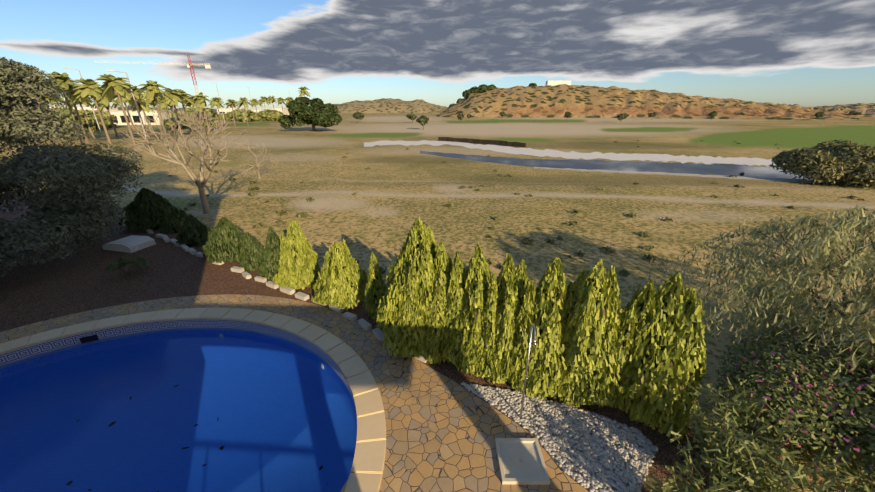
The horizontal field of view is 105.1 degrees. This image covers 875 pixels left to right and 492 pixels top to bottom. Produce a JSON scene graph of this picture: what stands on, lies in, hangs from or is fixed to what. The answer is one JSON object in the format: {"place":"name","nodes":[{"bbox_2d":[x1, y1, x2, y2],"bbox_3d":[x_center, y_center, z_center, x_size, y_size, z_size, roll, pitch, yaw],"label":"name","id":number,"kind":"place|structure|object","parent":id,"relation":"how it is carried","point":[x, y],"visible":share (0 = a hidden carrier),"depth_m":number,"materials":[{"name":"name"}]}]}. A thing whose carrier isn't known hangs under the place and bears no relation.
{"place":"outdoors","nodes":[
{"label":"outdoors","id":0,"kind":"place"},
{"bbox_2d":[0,66,309,149],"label":"palm","id":1,"kind":"object","parent":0,"point":[104,94],"depth_m":60.85,"materials":[{"name":"green plant"}]},
{"bbox_2d":[117,106,217,112],"bbox_3d":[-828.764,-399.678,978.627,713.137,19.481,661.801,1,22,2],"label":"building roof","id":2,"kind":"structure","parent":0,"point":[169,109],"depth_m":946.56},
{"bbox_2d":[0,330,356,491],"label":"pool shell","id":3,"kind":"object","parent":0,"point":[294,456],"depth_m":7.90},
{"bbox_2d":[79,334,98,342],"bbox_3d":[-8.999,2.399,8.654,0.340,0.160,0.012,-11,24,-25],"label":"pool skimmer","id":4,"kind":"object","parent":3,"relation":"in","point":[88,338],"visible":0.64,"depth_m":8.65,"materials":[{"name":"black plastic"}]},
{"bbox_2d":[0,319,355,406],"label":"pool tile band","id":5,"kind":"object","parent":3,"relation":"attached to","point":[157,330],"visible":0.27,"depth_m":8.78,"materials":[{"name":"blue tile"}]},
{"bbox_2d":[0,308,385,491],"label":"pool coping","id":6,"kind":"object","parent":3,"relation":"on","point":[366,473],"visible":1,"depth_m":7.87,"materials":[{"name":"beige stone"}]},
{"bbox_2d":[0,327,356,491],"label":"pool water","id":7,"kind":"structure","parent":0,"point":[153,404],"depth_m":6.92,"materials":[{"name":"blue liquid"}]},
{"bbox_2d":[66,385,327,491],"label":"floating leaves","id":8,"kind":"object","parent":7,"relation":"on","point":[114,422],"depth_m":7.27,"materials":[{"name":"plant"}]},
{"bbox_2d":[0,191,713,491],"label":"mulch ground","id":9,"kind":"structure","parent":0,"point":[82,280],"depth_m":10.74,"materials":[{"name":"brown soil"}]},
{"bbox_2d":[0,57,144,276],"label":"olive tree","id":10,"kind":"object","parent":9,"relation":"on","point":[73,184],"visible":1,"depth_m":11.48,"materials":[{"name":"green plant"}]},
{"bbox_2d":[103,256,149,276],"bbox_3d":[-10.490,0.691,11.384,1.254,0.736,0.944,-14,26,-31],"label":"shrub","id":11,"kind":"object","parent":9,"relation":"on","point":[117,264],"depth_m":11.23,"materials":[{"name":"green plant"}]},
{"bbox_2d":[102,235,155,252],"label":"stone slab","id":12,"kind":"structure","parent":9,"relation":"on","point":[131,243],"depth_m":13.59,"materials":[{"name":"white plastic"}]},
{"bbox_2d":[146,229,426,362],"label":"border stones","id":13,"kind":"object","parent":9,"relation":"on","point":[378,333],"depth_m":10.41,"materials":[{"name":"white stone"}]},
{"bbox_2d":[0,294,588,491],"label":"paving stone","id":14,"kind":"object","parent":9,"relation":"on","point":[443,432],"visible":0.67,"depth_m":6.24,"materials":[{"name":"brown stone"}]},
{"bbox_2d":[495,438,549,484],"bbox_3d":[1.342,3.443,5.390,0.739,0.070,0.739,1,22,2],"label":"shower tray","id":15,"kind":"object","parent":14,"relation":"on","point":[531,469],"visible":1,"depth_m":5.36,"materials":[{"name":"white ceramic"}]},
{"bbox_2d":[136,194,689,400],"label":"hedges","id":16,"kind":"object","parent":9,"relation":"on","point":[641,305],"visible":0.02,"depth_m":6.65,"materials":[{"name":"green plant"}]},
{"bbox_2d":[520,323,537,418],"bbox_3d":[1.506,2.234,5.602,0.118,2.192,0.426,2,22,5],"label":"garden shower","id":17,"kind":"object","parent":9,"relation":"on","point":[534,341],"visible":0.81,"depth_m":5.61,"materials":[{"name":"silver metal"}]},
{"bbox_2d":[460,383,655,491],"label":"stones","id":18,"kind":"object","parent":9,"relation":"on","point":[573,469],"visible":0.12,"depth_m":5.67,"materials":[{"name":"grey gravel"}]},
{"bbox_2d":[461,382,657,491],"bbox_3d":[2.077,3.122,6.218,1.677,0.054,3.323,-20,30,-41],"label":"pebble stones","id":19,"kind":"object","parent":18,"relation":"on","point":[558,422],"visible":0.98,"depth_m":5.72,"materials":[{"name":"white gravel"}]},
{"bbox_2d":[647,466,692,491],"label":"plant stems","id":20,"kind":"object","parent":9,"relation":"on","point":[680,482],"visible":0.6,"depth_m":4.47,"materials":[{"name":"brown plant"}]},
{"bbox_2d":[640,450,722,491],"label":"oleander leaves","id":21,"kind":"object","parent":20,"relation":"on","point":[684,485],"visible":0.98,"depth_m":4.43,"materials":[{"name":"green plant"}]},
{"bbox_2d":[675,387,843,491],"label":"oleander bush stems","id":22,"kind":"object","parent":9,"relation":"on","point":[708,473],"visible":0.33,"depth_m":4.55,"materials":[{"name":"green plant"}]},
{"bbox_2d":[666,377,851,491],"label":"oleander bush leaves","id":23,"kind":"object","parent":22,"relation":"on","point":[740,477],"visible":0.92,"depth_m":4.42,"materials":[{"name":"green plant"}]},
{"bbox_2d":[318,98,447,112],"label":"ridge hill","id":24,"kind":"structure","parent":0,"point":[387,105],"depth_m":772.61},
{"bbox_2d":[0,113,874,356],"bbox_3d":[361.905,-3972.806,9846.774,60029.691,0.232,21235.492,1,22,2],"label":"field terrain","id":25,"kind":"structure","parent":0,"point":[398,188],"depth_m":22.76,"materials":[{"name":"beige soil"}]},
{"bbox_2d":[119,105,277,213],"bbox_3d":[-13.604,-5.319,19.829,6.562,5.572,12.962,-8,23,-19],"label":"bare tree","id":26,"kind":"object","parent":25,"relation":"on","point":[202,182],"visible":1,"depth_m":16.91,"materials":[{"name":"brown plant"}]},
{"bbox_2d":[168,136,867,276],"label":"field scrub leaves","id":27,"kind":"object","parent":25,"relation":"on","point":[649,257],"visible":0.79,"depth_m":16.74,"materials":[{"name":"green plant"}]},
{"bbox_2d":[0,0,874,108],"label":"sky","id":28,"kind":"structure","parent":0,"point":[809,53],"materials":[{"name":"blue"}]},
{"bbox_2d":[2,181,874,491],"bbox_3d":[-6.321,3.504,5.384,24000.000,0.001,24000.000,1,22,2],"label":"ground","id":29,"kind":"structure","parent":0,"point":[712,367],"depth_m":6.56,"materials":[{"name":"green plant"}]},
{"bbox_2d":[2,106,282,134],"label":"roadside shrub leaves","id":30,"kind":"object","parent":29,"relation":"on","point":[264,115],"visible":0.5,"depth_m":111.11,"materials":[{"name":"green plant"}]},
{"bbox_2d":[95,54,210,94],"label":"tower crane","id":31,"kind":"object","parent":29,"relation":"on","point":[202,64],"materials":[{"name":"red metal"}]},
{"bbox_2d":[49,106,288,124],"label":"buildings","id":32,"kind":"structure","parent":29,"relation":"on","point":[116,112],"depth_m":131.41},
{"bbox_2d":[114,112,258,122],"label":"building windows","id":33,"kind":"structure","parent":32,"relation":"attached to","point":[136,119],"depth_m":128.53,"materials":[{"name":"black glass"}]},
{"bbox_2d":[65,68,289,136],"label":"street lamp posts","id":34,"kind":"object","parent":29,"relation":"on","point":[135,102],"visible":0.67,"depth_m":69.79,"materials":[{"name":"grey metal"}]},
{"bbox_2d":[278,97,342,130],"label":"tree","id":35,"kind":"object","parent":29,"relation":"on","point":[300,110],"depth_m":85.91,"materials":[{"name":"green plant"}]},
{"bbox_2d":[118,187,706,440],"bbox_3d":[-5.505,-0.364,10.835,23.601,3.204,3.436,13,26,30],"label":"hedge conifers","id":36,"kind":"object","parent":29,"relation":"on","point":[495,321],"depth_m":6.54,"materials":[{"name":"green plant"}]},
{"bbox_2d":[438,137,525,146],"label":"low wall","id":37,"kind":"structure","parent":29,"relation":"on","point":[493,142],"depth_m":56.71,"materials":[{"name":"stone"}]},
{"bbox_2d":[628,204,874,434],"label":"willow shrub","id":38,"kind":"object","parent":29,"relation":"on","point":[798,317],"depth_m":6.14,"materials":[{"name":"green plant"}]},
{"bbox_2d":[714,327,874,491],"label":"flower shrub","id":39,"kind":"object","parent":29,"relation":"on","point":[785,386],"visible":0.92,"depth_m":4.94,"materials":[{"name":"green plant"}]},
{"bbox_2d":[769,139,874,189],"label":"dry bush leaves","id":40,"kind":"object","parent":29,"relation":"on","point":[849,163],"visible":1,"depth_m":25.36,"materials":[{"name":"green plant"}]},
{"bbox_2d":[837,476,868,491],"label":"plant stems","id":41,"kind":"object","parent":29,"relation":"on","point":[841,485],"visible":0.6,"depth_m":4.19,"materials":[{"name":"green plant"}]},
{"bbox_2d":[816,461,873,491],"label":"oleander bush leaves","id":42,"kind":"object","parent":41,"relation":"on","point":[849,483],"visible":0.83,"depth_m":4.18,"materials":[{"name":"green plant"}]},
{"bbox_2d":[364,140,784,166],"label":"sand bank","id":43,"kind":"structure","parent":0,"point":[652,157],"depth_m":42.32,"materials":[{"name":"beige sand"}]},
{"bbox_2d":[420,151,814,179],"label":"pond water","id":44,"kind":"structure","parent":0,"point":[718,169],"depth_m":34.01,"materials":[{"name":"grey liquid"}]},
{"bbox_2d":[439,84,862,120],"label":"hill terrain","id":45,"kind":"structure","parent":0,"point":[560,100],"depth_m":275.93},
{"bbox_2d":[448,83,536,107],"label":"hilltop trees","id":46,"kind":"object","parent":45,"relation":"on","point":[482,88],"visible":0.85,"depth_m":357.01,"materials":[{"name":"green plant"}]},
{"bbox_2d":[545,81,570,85],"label":"hilltop building","id":47,"kind":"structure","parent":45,"relation":"on","point":[552,83],"depth_m":347.71,"materials":[{"name":"white"}]},
{"bbox_2d":[534,167,814,183],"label":"pond bank","id":48,"kind":"structure","parent":0,"point":[719,176],"depth_m":29.50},
{"bbox_2d":[817,103,874,116],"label":"hill ridge","id":49,"kind":"structure","parent":0,"point":[868,109],"depth_m":353.10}
]}

